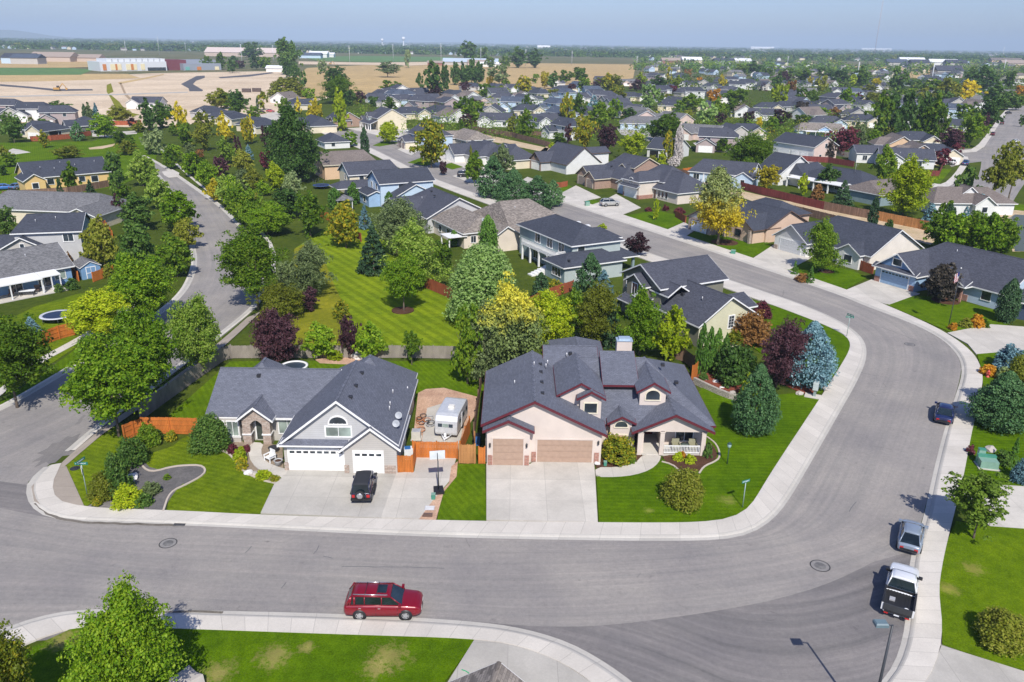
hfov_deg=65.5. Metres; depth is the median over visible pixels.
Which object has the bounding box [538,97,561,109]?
house
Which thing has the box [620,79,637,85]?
house
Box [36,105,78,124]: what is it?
house
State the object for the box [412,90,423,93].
house
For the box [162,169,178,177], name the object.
median island
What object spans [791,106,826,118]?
house
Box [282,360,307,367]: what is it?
garden pool
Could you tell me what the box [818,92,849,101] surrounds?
house
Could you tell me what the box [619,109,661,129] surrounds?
house
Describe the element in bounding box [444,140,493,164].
house
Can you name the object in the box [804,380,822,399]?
mailbox cluster
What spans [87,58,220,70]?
warehouse
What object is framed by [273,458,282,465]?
plant pot
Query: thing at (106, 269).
shrub
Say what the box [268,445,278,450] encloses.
fire pit
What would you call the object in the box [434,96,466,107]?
house
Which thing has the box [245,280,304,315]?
tree
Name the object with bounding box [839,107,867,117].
house
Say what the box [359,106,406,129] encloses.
house
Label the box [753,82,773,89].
house
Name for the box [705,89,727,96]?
house
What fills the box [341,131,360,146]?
tree
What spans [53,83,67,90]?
excavator
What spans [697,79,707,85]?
house
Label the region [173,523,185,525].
drain inlet
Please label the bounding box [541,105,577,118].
house
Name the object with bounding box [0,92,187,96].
dirt track
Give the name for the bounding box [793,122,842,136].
house
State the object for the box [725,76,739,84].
house
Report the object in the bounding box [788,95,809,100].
house
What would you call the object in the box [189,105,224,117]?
house
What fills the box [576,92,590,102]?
house
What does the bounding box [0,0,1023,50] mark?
sky
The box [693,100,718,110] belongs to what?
house
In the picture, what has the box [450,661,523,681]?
house
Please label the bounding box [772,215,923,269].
house
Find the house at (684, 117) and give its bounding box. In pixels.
[653,111,694,123]
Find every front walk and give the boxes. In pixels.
[248,442,287,475]
[595,455,660,476]
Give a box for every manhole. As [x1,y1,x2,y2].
[159,538,176,547]
[810,560,829,571]
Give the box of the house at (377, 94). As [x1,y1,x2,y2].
[365,92,385,102]
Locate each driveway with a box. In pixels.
[260,111,280,119]
[261,470,395,517]
[381,456,455,518]
[397,129,407,136]
[398,148,417,155]
[432,157,448,165]
[448,639,589,681]
[453,175,498,184]
[486,462,597,521]
[508,177,533,192]
[562,186,600,201]
[593,194,640,214]
[617,128,659,140]
[668,222,693,235]
[754,245,810,269]
[847,279,919,304]
[925,645,1023,681]
[947,324,1023,354]
[969,485,1023,527]
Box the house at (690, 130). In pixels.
[676,123,723,140]
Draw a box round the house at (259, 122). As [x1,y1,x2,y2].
[235,116,271,133]
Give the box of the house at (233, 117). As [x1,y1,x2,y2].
[208,110,248,125]
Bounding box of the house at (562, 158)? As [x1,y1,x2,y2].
[529,141,610,173]
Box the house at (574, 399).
[481,336,715,465]
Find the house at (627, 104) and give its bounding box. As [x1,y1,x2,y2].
[606,103,643,110]
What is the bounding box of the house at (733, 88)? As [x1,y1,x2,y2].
[717,86,737,90]
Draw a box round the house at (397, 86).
[389,84,409,88]
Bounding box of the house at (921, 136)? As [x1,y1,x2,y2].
[896,131,941,143]
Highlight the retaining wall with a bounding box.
[693,377,735,398]
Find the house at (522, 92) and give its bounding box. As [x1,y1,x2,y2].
[512,91,527,94]
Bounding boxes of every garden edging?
[141,464,205,510]
[221,450,274,483]
[698,436,719,472]
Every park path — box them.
[0,149,29,153]
[89,144,114,148]
[92,131,136,137]
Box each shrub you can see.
[53,283,64,292]
[65,278,78,290]
[85,470,116,501]
[89,496,102,506]
[101,451,134,496]
[102,262,114,278]
[109,482,142,510]
[115,435,149,468]
[134,492,154,508]
[135,422,161,447]
[141,481,162,498]
[162,473,171,479]
[164,430,177,441]
[184,411,232,456]
[227,443,237,454]
[232,446,247,461]
[235,457,248,470]
[243,444,250,451]
[255,469,272,480]
[270,474,280,481]
[326,350,343,360]
[332,299,350,318]
[548,279,564,292]
[601,432,636,466]
[626,454,636,464]
[657,466,706,513]
[662,204,668,210]
[672,451,683,461]
[673,207,685,212]
[684,453,696,464]
[698,372,708,380]
[702,439,712,458]
[712,340,751,388]
[728,330,746,344]
[728,344,757,380]
[732,309,772,347]
[739,372,758,401]
[753,300,772,319]
[790,261,798,274]
[794,273,808,282]
[805,266,814,282]
[810,184,824,199]
[884,218,893,227]
[947,322,957,330]
[957,317,973,328]
[965,444,975,454]
[970,313,985,328]
[970,605,1023,659]
[978,364,996,376]
[983,318,990,327]
[992,343,1023,367]
[994,366,1008,379]
[995,449,1013,467]
[1006,437,1019,467]
[1009,458,1023,485]
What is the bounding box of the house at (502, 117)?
[477,112,517,127]
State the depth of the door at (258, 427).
75.89 m
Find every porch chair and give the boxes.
[671,438,680,450]
[688,438,697,450]
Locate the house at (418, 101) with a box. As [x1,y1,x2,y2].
[403,95,436,108]
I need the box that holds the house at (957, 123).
[942,119,966,131]
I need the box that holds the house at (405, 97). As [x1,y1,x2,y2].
[393,94,411,104]
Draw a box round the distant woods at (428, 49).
[0,37,1023,62]
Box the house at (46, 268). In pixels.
[0,242,74,303]
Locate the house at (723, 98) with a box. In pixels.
[719,90,739,103]
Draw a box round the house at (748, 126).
[735,123,766,139]
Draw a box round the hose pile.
[416,413,434,431]
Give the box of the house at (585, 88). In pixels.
[582,86,603,92]
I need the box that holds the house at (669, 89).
[656,85,672,93]
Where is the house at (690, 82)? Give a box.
[683,80,698,86]
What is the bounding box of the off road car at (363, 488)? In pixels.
[350,470,376,501]
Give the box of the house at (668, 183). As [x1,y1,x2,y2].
[616,164,706,203]
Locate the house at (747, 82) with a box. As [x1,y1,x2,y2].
[739,80,755,89]
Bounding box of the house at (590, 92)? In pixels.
[584,89,602,97]
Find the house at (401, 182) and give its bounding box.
[358,167,435,206]
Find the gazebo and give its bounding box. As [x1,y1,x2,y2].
[336,194,353,210]
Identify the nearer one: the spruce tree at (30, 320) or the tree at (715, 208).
the spruce tree at (30, 320)
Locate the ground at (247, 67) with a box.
[0,50,1017,90]
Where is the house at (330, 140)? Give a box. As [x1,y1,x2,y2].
[315,130,350,148]
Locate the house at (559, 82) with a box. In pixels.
[548,80,565,86]
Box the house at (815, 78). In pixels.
[811,77,821,85]
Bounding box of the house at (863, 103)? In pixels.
[850,100,874,110]
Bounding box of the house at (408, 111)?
[394,106,430,119]
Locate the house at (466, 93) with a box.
[456,90,481,97]
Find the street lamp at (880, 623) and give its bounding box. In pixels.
[872,619,893,681]
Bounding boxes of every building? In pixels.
[0,53,36,63]
[9,54,46,63]
[32,52,78,61]
[76,54,105,61]
[204,47,278,56]
[265,65,282,71]
[300,52,322,57]
[309,51,329,57]
[427,61,442,65]
[442,58,498,64]
[467,60,484,65]
[480,62,500,66]
[537,45,549,48]
[660,58,681,63]
[681,57,702,63]
[713,58,734,63]
[734,58,751,62]
[750,47,773,48]
[861,48,891,49]
[884,59,908,65]
[898,57,925,59]
[908,59,929,65]
[928,59,957,64]
[930,65,963,75]
[942,59,967,66]
[988,58,1021,62]
[997,60,1023,65]
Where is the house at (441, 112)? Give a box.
[432,107,467,122]
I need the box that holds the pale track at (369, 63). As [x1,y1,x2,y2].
[299,61,426,65]
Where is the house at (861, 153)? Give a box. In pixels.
[848,144,884,162]
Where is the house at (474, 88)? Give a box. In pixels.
[458,83,483,90]
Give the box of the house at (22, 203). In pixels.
[0,190,126,226]
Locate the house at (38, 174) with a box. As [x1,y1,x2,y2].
[14,156,110,189]
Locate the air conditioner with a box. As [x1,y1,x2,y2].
[411,428,421,440]
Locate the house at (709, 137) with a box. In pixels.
[695,127,738,152]
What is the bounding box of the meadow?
[0,60,87,67]
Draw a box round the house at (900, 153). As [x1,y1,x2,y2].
[874,147,936,168]
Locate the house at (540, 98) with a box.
[514,93,543,103]
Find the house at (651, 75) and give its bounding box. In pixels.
[645,72,662,80]
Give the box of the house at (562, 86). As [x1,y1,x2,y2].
[550,85,578,91]
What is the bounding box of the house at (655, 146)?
[646,137,690,158]
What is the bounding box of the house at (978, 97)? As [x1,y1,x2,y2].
[959,95,980,100]
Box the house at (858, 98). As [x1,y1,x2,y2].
[850,95,866,99]
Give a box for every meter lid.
[70,466,79,470]
[424,506,434,509]
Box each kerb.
[0,161,196,410]
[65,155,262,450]
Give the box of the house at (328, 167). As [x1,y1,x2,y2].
[314,149,375,179]
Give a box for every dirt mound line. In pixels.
[118,74,163,83]
[120,83,140,110]
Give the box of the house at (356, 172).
[329,159,397,194]
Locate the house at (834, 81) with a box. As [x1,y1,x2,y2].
[820,80,838,86]
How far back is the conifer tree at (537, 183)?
180.32 m
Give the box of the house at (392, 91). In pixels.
[384,88,401,95]
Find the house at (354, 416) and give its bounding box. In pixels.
[205,354,417,473]
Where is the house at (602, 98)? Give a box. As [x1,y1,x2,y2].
[597,95,622,101]
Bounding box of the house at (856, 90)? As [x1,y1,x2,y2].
[842,88,864,95]
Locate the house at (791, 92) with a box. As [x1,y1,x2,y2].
[780,91,797,95]
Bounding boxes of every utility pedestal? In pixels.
[431,492,435,499]
[975,447,986,459]
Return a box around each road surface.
[0,368,961,561]
[0,481,961,681]
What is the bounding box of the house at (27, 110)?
[11,102,49,121]
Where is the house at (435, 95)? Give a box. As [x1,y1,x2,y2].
[415,93,438,97]
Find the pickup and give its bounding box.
[881,562,922,619]
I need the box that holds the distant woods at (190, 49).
[1,44,203,50]
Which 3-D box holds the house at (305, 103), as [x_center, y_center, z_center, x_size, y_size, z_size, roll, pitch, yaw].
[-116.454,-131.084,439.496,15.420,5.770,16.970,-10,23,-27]
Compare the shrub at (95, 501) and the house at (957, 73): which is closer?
the shrub at (95, 501)
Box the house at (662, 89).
[645,86,667,93]
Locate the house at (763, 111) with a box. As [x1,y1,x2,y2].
[747,108,781,120]
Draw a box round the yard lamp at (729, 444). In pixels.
[727,442,731,463]
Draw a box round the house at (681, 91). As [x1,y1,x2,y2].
[673,87,684,96]
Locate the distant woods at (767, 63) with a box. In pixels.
[482,50,1023,75]
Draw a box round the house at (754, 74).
[752,72,763,78]
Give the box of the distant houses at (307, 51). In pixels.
[2,38,1017,60]
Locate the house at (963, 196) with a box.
[919,184,1017,215]
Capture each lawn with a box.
[0,68,91,74]
[0,130,156,193]
[0,292,105,387]
[0,311,148,404]
[16,628,473,681]
[66,422,128,505]
[145,436,273,513]
[168,361,483,418]
[296,223,467,356]
[373,141,397,145]
[408,158,433,165]
[438,464,485,520]
[444,163,461,168]
[554,185,571,191]
[584,199,599,203]
[596,388,818,521]
[626,211,682,228]
[688,231,771,256]
[749,301,849,393]
[788,262,866,288]
[887,295,1007,331]
[931,169,950,183]
[940,521,1023,670]
[964,384,1023,485]
[977,352,1005,384]
[1014,204,1023,210]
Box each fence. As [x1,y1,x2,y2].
[2,180,108,192]
[30,131,90,140]
[38,323,75,344]
[71,267,78,280]
[91,265,113,281]
[114,120,141,124]
[121,418,141,440]
[138,344,231,416]
[139,417,197,434]
[231,344,456,358]
[355,232,361,241]
[397,441,415,472]
[412,440,457,458]
[424,278,478,309]
[458,431,475,463]
[459,416,469,458]
[471,126,549,146]
[473,376,481,439]
[478,446,484,463]
[526,280,573,303]
[531,131,540,135]
[556,181,567,187]
[672,348,695,367]
[675,210,685,222]
[677,168,689,174]
[691,361,699,379]
[741,182,824,208]
[794,205,835,219]
[802,156,854,166]
[823,202,871,217]
[836,151,848,156]
[860,260,873,274]
[875,210,928,229]
[928,164,942,175]
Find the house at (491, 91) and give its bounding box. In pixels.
[484,87,509,96]
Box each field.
[0,71,326,127]
[283,63,634,98]
[308,56,452,61]
[856,66,929,77]
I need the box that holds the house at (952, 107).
[940,103,967,118]
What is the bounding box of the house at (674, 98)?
[662,96,682,100]
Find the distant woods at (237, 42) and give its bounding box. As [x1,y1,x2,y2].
[0,38,1017,56]
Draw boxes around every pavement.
[0,310,126,394]
[0,609,631,681]
[26,132,866,540]
[31,466,83,505]
[60,312,259,466]
[162,149,206,190]
[259,231,275,269]
[346,127,982,681]
[932,157,967,187]
[961,108,1011,152]
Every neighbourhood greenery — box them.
[345,82,1020,143]
[641,63,1023,91]
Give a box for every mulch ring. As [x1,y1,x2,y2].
[392,306,413,313]
[711,239,737,245]
[818,269,833,272]
[931,297,959,304]
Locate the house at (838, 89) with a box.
[830,87,853,92]
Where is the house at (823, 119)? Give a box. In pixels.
[807,115,848,130]
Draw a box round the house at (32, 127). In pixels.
[20,120,70,138]
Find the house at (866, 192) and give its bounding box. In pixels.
[842,178,896,205]
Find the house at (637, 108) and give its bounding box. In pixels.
[615,105,654,117]
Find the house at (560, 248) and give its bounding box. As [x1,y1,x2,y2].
[516,214,639,283]
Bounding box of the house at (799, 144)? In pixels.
[773,132,838,157]
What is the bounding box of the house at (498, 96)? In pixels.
[491,93,513,102]
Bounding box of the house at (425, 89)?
[407,87,428,92]
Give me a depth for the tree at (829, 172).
210.44 m
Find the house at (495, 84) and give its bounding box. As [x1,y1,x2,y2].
[485,83,503,87]
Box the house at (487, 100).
[468,95,497,105]
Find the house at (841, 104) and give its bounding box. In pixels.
[820,99,850,113]
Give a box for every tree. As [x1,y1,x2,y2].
[0,111,30,142]
[0,145,13,157]
[0,152,18,165]
[0,164,7,174]
[0,205,16,233]
[0,312,57,407]
[0,618,34,681]
[25,316,42,330]
[33,129,49,147]
[48,100,73,105]
[51,145,86,158]
[55,329,171,436]
[56,161,82,186]
[56,178,63,191]
[56,569,190,681]
[60,284,131,338]
[69,121,85,140]
[78,214,118,264]
[78,246,97,261]
[81,103,86,115]
[82,102,94,118]
[85,112,117,137]
[86,179,96,192]
[92,103,100,118]
[102,150,123,175]
[104,250,177,316]
[106,105,135,120]
[107,131,132,142]
[107,168,123,194]
[108,304,185,394]
[110,193,123,212]
[112,139,139,154]
[112,182,131,198]
[113,191,154,225]
[116,219,156,262]
[124,150,159,185]
[125,135,135,146]
[127,118,136,126]
[128,120,145,131]
[136,97,160,130]
[139,130,151,153]
[141,165,159,186]
[142,124,166,154]
[144,173,169,208]
[150,100,167,115]
[153,108,173,127]
[154,231,194,276]
[158,188,201,226]
[160,144,184,162]
[162,143,178,168]
[164,104,174,118]
[166,101,186,125]
[166,290,221,371]
[168,121,176,135]
[172,217,204,244]
[176,121,193,144]
[180,151,196,176]
[181,151,205,173]
[183,142,194,152]
[188,121,214,150]
[192,110,215,132]
[193,161,223,187]
[195,149,204,157]
[195,160,218,184]
[199,55,214,62]
[202,178,218,197]
[203,88,229,108]
[206,178,222,201]
[213,155,230,171]
[213,156,228,178]
[213,173,249,206]
[213,224,289,310]
[214,110,233,141]
[215,51,226,67]
[216,91,229,108]
[216,134,238,160]
[221,175,239,204]
[222,184,263,222]
[223,58,238,72]
[224,89,250,110]
[227,98,243,111]
[228,56,238,61]
[228,131,235,138]
[228,148,254,171]
[228,184,261,228]
[233,135,241,151]
[233,168,253,189]
[235,60,244,68]
[238,42,264,57]
[238,199,293,234]
[240,116,250,143]
[241,164,264,189]
[243,105,265,116]
[244,54,263,69]
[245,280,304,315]
[246,144,253,157]
[247,113,256,143]
[248,307,302,362]
[253,179,275,195]
[257,56,270,67]
[257,91,268,108]
[259,125,270,144]
[259,151,271,168]
[260,294,289,317]
[261,103,328,179]
[263,161,283,190]
[266,77,304,96]
[267,188,298,217]
[273,37,303,74]
[273,260,294,285]
[274,96,295,112]
[279,239,337,292]
[280,58,292,76]
[282,170,306,192]
[289,63,299,82]
[291,189,328,238]
[294,96,301,113]
[298,286,319,311]
[299,70,306,86]
[300,320,337,357]
[301,88,314,98]
[306,97,322,116]
[314,74,364,100]
[317,59,326,72]
[317,66,349,81]
[323,199,359,247]
[327,187,342,209]
[332,87,348,130]
[337,315,364,358]
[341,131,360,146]
[343,89,356,105]
[347,182,360,204]
[351,320,388,357]
[355,91,366,102]
[355,223,386,275]
[356,204,371,229]
[360,126,369,152]
[367,195,432,254]
[368,96,378,104]
[374,61,402,76]
[376,120,398,143]
[378,80,401,87]
[378,216,453,287]
[379,247,427,310]
[382,96,396,108]
[384,191,392,200]
[401,330,422,364]
[404,49,410,66]
[409,116,448,167]
[415,72,424,87]
[423,59,443,92]
[428,86,442,95]
[432,238,454,274]
[439,160,447,173]
[441,61,449,90]
[442,243,519,321]
[450,61,460,84]
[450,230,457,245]
[450,303,485,383]
[453,96,473,113]
[456,40,478,57]
[456,118,464,129]
[458,113,475,126]
[459,61,464,81]
[459,64,473,81]
[460,81,473,89]
[461,101,483,119]
[461,299,512,381]
[464,150,483,182]
[468,56,476,82]
[470,269,551,363]
[472,62,484,83]
[474,155,506,197]
[477,47,488,57]
[477,83,494,94]
[477,214,498,248]
[483,56,495,67]
[486,76,495,83]
[487,64,510,82]
[489,143,515,171]
[491,168,535,201]
[498,55,514,66]
[502,46,529,67]
[502,79,509,84]
[507,113,519,132]
[513,75,531,91]
[514,107,537,135]
[518,94,535,104]
[520,175,555,209]
[525,48,548,67]
[529,289,578,343]
[531,74,539,82]
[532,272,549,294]
[540,71,548,87]
[542,179,565,205]
[547,70,561,87]
[552,287,583,337]
[553,132,565,142]
[558,70,575,82]
[560,91,575,117]
[564,123,572,141]
[568,84,575,88]
[569,113,598,146]
[571,252,601,295]
[572,92,587,114]
[573,67,587,79]
[575,278,621,340]
[577,76,590,90]
[584,100,615,125]
[588,95,597,105]
[591,123,619,148]
[593,74,624,89]
[593,269,619,305]
[601,72,614,90]
[601,301,620,349]
[608,84,626,97]
[608,97,622,118]
[613,283,667,354]
[616,131,646,154]
[620,107,637,118]
[624,232,650,254]
[627,79,646,90]
[635,71,647,85]
[640,83,660,104]
[642,75,670,84]
[646,120,656,136]
[647,112,683,137]
[651,304,692,360]
[652,198,660,218]
[656,92,665,101]
[656,151,666,164]
[662,129,674,160]
[665,65,671,82]
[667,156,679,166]
[669,85,677,93]
[670,75,682,87]
[672,104,684,112]
[673,93,705,110]
[673,122,683,161]
[680,108,694,116]
[684,69,691,76]
[689,165,756,244]
[695,322,708,374]
[696,101,718,123]
[703,326,715,373]
[706,88,721,100]
[708,96,728,113]
[711,328,723,372]
[714,112,726,122]
[715,137,730,151]
[718,74,726,85]
[719,87,750,105]
[722,98,737,115]
[722,129,777,163]
[723,332,729,350]
[730,363,782,437]
[735,64,749,72]
[740,112,753,121]
[743,61,766,72]
[743,111,754,122]
[749,164,781,188]
[755,116,762,126]
[759,67,773,76]
[759,315,813,387]
[764,116,779,131]
[770,73,786,88]
[770,83,789,101]
[772,109,792,125]
[778,71,794,80]
[779,67,794,75]
[786,80,796,89]
[786,320,839,389]
[791,67,814,80]
[794,114,812,123]
[795,87,811,96]
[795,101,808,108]
[797,173,809,195]
[797,215,848,271]
[808,89,819,99]
[814,75,829,91]
[814,163,841,190]
[815,67,835,75]
[820,106,836,115]
[824,126,860,154]
[825,139,840,157]
[829,69,854,82]
[829,180,854,205]
[830,107,841,115]
[838,87,857,103]
[849,74,857,86]
[850,66,874,84]
[855,122,867,144]
[860,83,882,91]
[861,92,879,102]
[863,89,894,133]
[865,129,883,142]
[867,196,879,223]
[868,144,897,178]
[872,78,880,84]
[876,152,939,215]
[881,93,907,135]
[882,90,901,97]
[888,66,909,90]
[894,90,919,131]
[897,88,918,97]
[904,79,922,88]
[909,91,934,130]
[914,86,936,99]
[915,92,945,134]
[918,78,942,89]
[918,262,963,301]
[920,208,951,245]
[921,203,936,221]
[928,103,952,138]
[930,76,965,97]
[933,90,954,100]
[934,126,966,146]
[935,148,953,167]
[935,210,973,245]
[939,200,953,211]
[941,468,1013,541]
[943,203,954,219]
[948,210,987,246]
[950,142,964,152]
[953,103,979,118]
[953,166,978,186]
[957,66,978,78]
[958,112,991,147]
[959,371,1023,435]
[960,78,988,98]
[962,206,969,217]
[964,64,1001,89]
[967,211,1007,250]
[973,95,1005,124]
[976,81,1007,98]
[980,142,1020,192]
[983,112,994,131]
[990,214,1023,253]
[991,90,1023,109]
[995,277,1023,324]
[997,351,1023,408]
[1001,140,1023,198]
[1002,71,1016,87]
[1008,93,1023,108]
[1014,85,1023,95]
[1019,114,1023,126]
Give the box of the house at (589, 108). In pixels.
[573,106,592,119]
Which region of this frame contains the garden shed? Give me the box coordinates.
[73,256,100,279]
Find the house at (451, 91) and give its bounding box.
[439,89,461,94]
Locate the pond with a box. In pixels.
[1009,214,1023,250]
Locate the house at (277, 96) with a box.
[269,91,300,102]
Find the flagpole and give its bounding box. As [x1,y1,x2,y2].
[948,267,961,325]
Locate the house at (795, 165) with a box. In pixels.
[760,152,822,185]
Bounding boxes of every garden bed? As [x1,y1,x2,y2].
[120,463,203,509]
[225,441,274,480]
[261,444,283,467]
[315,358,360,363]
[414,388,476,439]
[419,461,457,519]
[596,452,641,467]
[663,443,716,470]
[696,372,742,392]
[785,381,813,393]
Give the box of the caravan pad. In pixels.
[421,404,462,456]
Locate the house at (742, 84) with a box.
[729,81,746,88]
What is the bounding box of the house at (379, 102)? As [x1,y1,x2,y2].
[375,94,401,107]
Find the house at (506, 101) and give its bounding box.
[499,96,526,111]
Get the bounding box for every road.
[0,84,91,90]
[0,130,960,627]
[0,163,255,466]
[182,76,204,90]
[219,72,271,77]
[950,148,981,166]
[973,106,1023,200]
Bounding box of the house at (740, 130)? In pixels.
[722,122,750,139]
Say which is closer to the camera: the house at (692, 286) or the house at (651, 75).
the house at (692, 286)
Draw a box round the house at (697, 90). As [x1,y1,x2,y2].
[684,87,705,98]
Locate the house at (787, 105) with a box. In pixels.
[776,101,796,111]
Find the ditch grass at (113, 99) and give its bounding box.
[107,83,138,115]
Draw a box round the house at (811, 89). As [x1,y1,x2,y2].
[798,87,816,95]
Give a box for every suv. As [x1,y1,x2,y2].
[344,582,422,619]
[457,170,469,176]
[599,198,619,206]
[947,159,956,164]
[962,159,968,165]
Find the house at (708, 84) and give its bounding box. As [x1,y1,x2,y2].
[701,82,721,89]
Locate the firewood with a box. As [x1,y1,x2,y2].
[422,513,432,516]
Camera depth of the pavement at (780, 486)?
63.88 m
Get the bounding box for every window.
[8,283,23,292]
[31,182,39,188]
[38,277,51,287]
[47,178,54,184]
[54,270,66,279]
[62,233,74,241]
[78,176,85,181]
[91,175,98,181]
[226,421,239,436]
[277,420,290,433]
[324,426,352,437]
[328,416,347,424]
[470,235,475,242]
[533,249,537,259]
[535,233,540,243]
[546,238,552,248]
[551,265,560,277]
[558,242,564,251]
[577,246,584,250]
[583,402,597,413]
[614,420,628,427]
[631,281,637,295]
[645,389,660,400]
[675,432,693,441]
[693,173,699,179]
[727,314,734,328]
[734,228,740,236]
[843,253,852,263]
[892,257,902,267]
[980,290,991,301]
[981,207,987,212]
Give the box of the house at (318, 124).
[296,114,337,132]
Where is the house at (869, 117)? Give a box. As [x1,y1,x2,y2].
[840,114,877,127]
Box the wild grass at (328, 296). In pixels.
[252,244,351,354]
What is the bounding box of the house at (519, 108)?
[511,104,543,115]
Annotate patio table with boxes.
[19,289,34,295]
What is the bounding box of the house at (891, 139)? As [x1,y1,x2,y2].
[867,132,909,146]
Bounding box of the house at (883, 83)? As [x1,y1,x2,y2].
[876,82,889,88]
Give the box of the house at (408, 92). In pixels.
[386,89,416,96]
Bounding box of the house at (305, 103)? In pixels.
[285,98,312,109]
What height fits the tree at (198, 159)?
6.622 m
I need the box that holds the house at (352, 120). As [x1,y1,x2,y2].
[326,111,359,127]
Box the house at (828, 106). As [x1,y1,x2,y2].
[808,104,831,113]
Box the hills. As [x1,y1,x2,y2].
[0,30,495,43]
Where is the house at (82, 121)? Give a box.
[62,116,97,132]
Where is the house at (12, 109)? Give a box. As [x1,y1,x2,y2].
[0,105,20,120]
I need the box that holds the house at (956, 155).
[921,143,964,164]
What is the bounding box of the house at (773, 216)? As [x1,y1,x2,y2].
[686,197,812,243]
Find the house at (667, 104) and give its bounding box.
[657,100,678,110]
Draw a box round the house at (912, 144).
[894,140,939,164]
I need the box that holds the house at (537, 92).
[526,88,549,97]
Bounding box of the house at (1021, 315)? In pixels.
[1009,289,1023,319]
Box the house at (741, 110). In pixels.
[728,104,749,117]
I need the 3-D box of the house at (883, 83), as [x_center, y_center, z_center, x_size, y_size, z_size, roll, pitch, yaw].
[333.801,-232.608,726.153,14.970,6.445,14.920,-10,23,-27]
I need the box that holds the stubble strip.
[0,74,138,81]
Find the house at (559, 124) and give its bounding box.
[540,116,584,139]
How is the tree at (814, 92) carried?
on the neighbourhood grass at (290, 236)
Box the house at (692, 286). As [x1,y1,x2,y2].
[617,254,757,346]
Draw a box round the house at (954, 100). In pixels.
[942,97,963,102]
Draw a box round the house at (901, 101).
[896,98,917,106]
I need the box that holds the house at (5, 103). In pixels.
[0,98,22,107]
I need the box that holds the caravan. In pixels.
[435,397,467,441]
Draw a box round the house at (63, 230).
[0,212,95,260]
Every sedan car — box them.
[0,183,11,189]
[8,183,19,189]
[933,401,957,423]
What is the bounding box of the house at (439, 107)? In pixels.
[425,105,451,117]
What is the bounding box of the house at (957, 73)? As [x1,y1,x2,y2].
[951,71,962,77]
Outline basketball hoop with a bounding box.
[429,450,444,494]
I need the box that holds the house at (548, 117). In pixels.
[529,113,560,128]
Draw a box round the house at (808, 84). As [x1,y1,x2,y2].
[796,80,811,86]
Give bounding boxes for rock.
[128,472,137,480]
[169,665,204,681]
[244,469,252,474]
[351,352,363,359]
[985,445,996,452]
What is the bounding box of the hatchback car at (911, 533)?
[896,518,928,553]
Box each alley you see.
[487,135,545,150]
[542,147,934,244]
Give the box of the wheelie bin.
[473,433,479,445]
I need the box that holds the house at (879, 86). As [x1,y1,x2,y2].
[861,84,883,91]
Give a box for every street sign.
[74,456,87,492]
[742,479,749,507]
[846,313,853,335]
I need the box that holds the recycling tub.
[404,446,412,456]
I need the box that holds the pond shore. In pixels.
[1000,210,1023,250]
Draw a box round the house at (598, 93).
[589,90,617,103]
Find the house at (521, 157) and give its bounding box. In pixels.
[481,140,531,169]
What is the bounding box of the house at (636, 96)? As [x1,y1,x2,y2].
[624,92,642,100]
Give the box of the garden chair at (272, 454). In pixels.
[263,448,275,462]
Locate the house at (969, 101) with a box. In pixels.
[962,99,983,109]
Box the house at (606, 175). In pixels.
[575,153,659,189]
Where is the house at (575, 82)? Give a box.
[570,81,582,91]
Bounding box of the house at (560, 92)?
[548,87,576,98]
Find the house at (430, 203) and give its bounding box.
[381,187,480,233]
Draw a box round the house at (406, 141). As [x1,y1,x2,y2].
[396,123,453,149]
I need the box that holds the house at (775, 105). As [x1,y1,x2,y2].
[752,102,784,113]
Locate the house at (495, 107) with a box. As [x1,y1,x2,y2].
[478,103,506,112]
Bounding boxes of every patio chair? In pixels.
[8,289,14,296]
[34,285,39,291]
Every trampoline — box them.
[39,309,68,324]
[313,180,329,187]
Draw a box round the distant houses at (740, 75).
[644,56,1023,82]
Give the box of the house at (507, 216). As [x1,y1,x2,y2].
[431,198,558,250]
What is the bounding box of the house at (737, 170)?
[688,158,761,187]
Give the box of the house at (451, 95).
[437,93,458,99]
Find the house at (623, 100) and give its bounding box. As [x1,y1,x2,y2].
[604,98,632,108]
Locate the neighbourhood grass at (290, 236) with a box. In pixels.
[0,74,1023,681]
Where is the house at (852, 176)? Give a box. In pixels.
[785,163,878,193]
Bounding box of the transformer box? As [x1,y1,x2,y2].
[973,453,999,471]
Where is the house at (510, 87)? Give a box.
[503,84,518,91]
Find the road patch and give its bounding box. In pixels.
[32,434,79,466]
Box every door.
[28,132,38,138]
[85,266,95,278]
[128,104,136,108]
[255,421,262,438]
[287,447,344,470]
[352,450,384,472]
[446,153,452,161]
[491,437,524,465]
[531,161,539,170]
[536,438,593,462]
[578,175,584,184]
[586,178,592,188]
[618,184,622,193]
[624,186,636,198]
[649,150,658,157]
[653,189,656,197]
[683,134,688,139]
[690,219,706,233]
[698,146,712,152]
[778,149,789,153]
[779,237,801,254]
[813,383,818,390]
[879,268,909,289]
[946,157,959,164]
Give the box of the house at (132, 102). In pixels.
[126,96,167,108]
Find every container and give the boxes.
[242,88,250,91]
[252,88,260,91]
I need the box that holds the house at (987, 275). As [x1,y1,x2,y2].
[871,241,1023,309]
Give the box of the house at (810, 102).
[794,100,820,103]
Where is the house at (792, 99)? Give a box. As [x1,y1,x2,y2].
[787,98,796,101]
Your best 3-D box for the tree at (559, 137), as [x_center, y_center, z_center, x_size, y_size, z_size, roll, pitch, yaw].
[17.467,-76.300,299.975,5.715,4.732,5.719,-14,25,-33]
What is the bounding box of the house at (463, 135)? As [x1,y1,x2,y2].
[446,128,494,142]
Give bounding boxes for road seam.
[34,503,172,525]
[165,610,222,612]
[342,566,443,568]

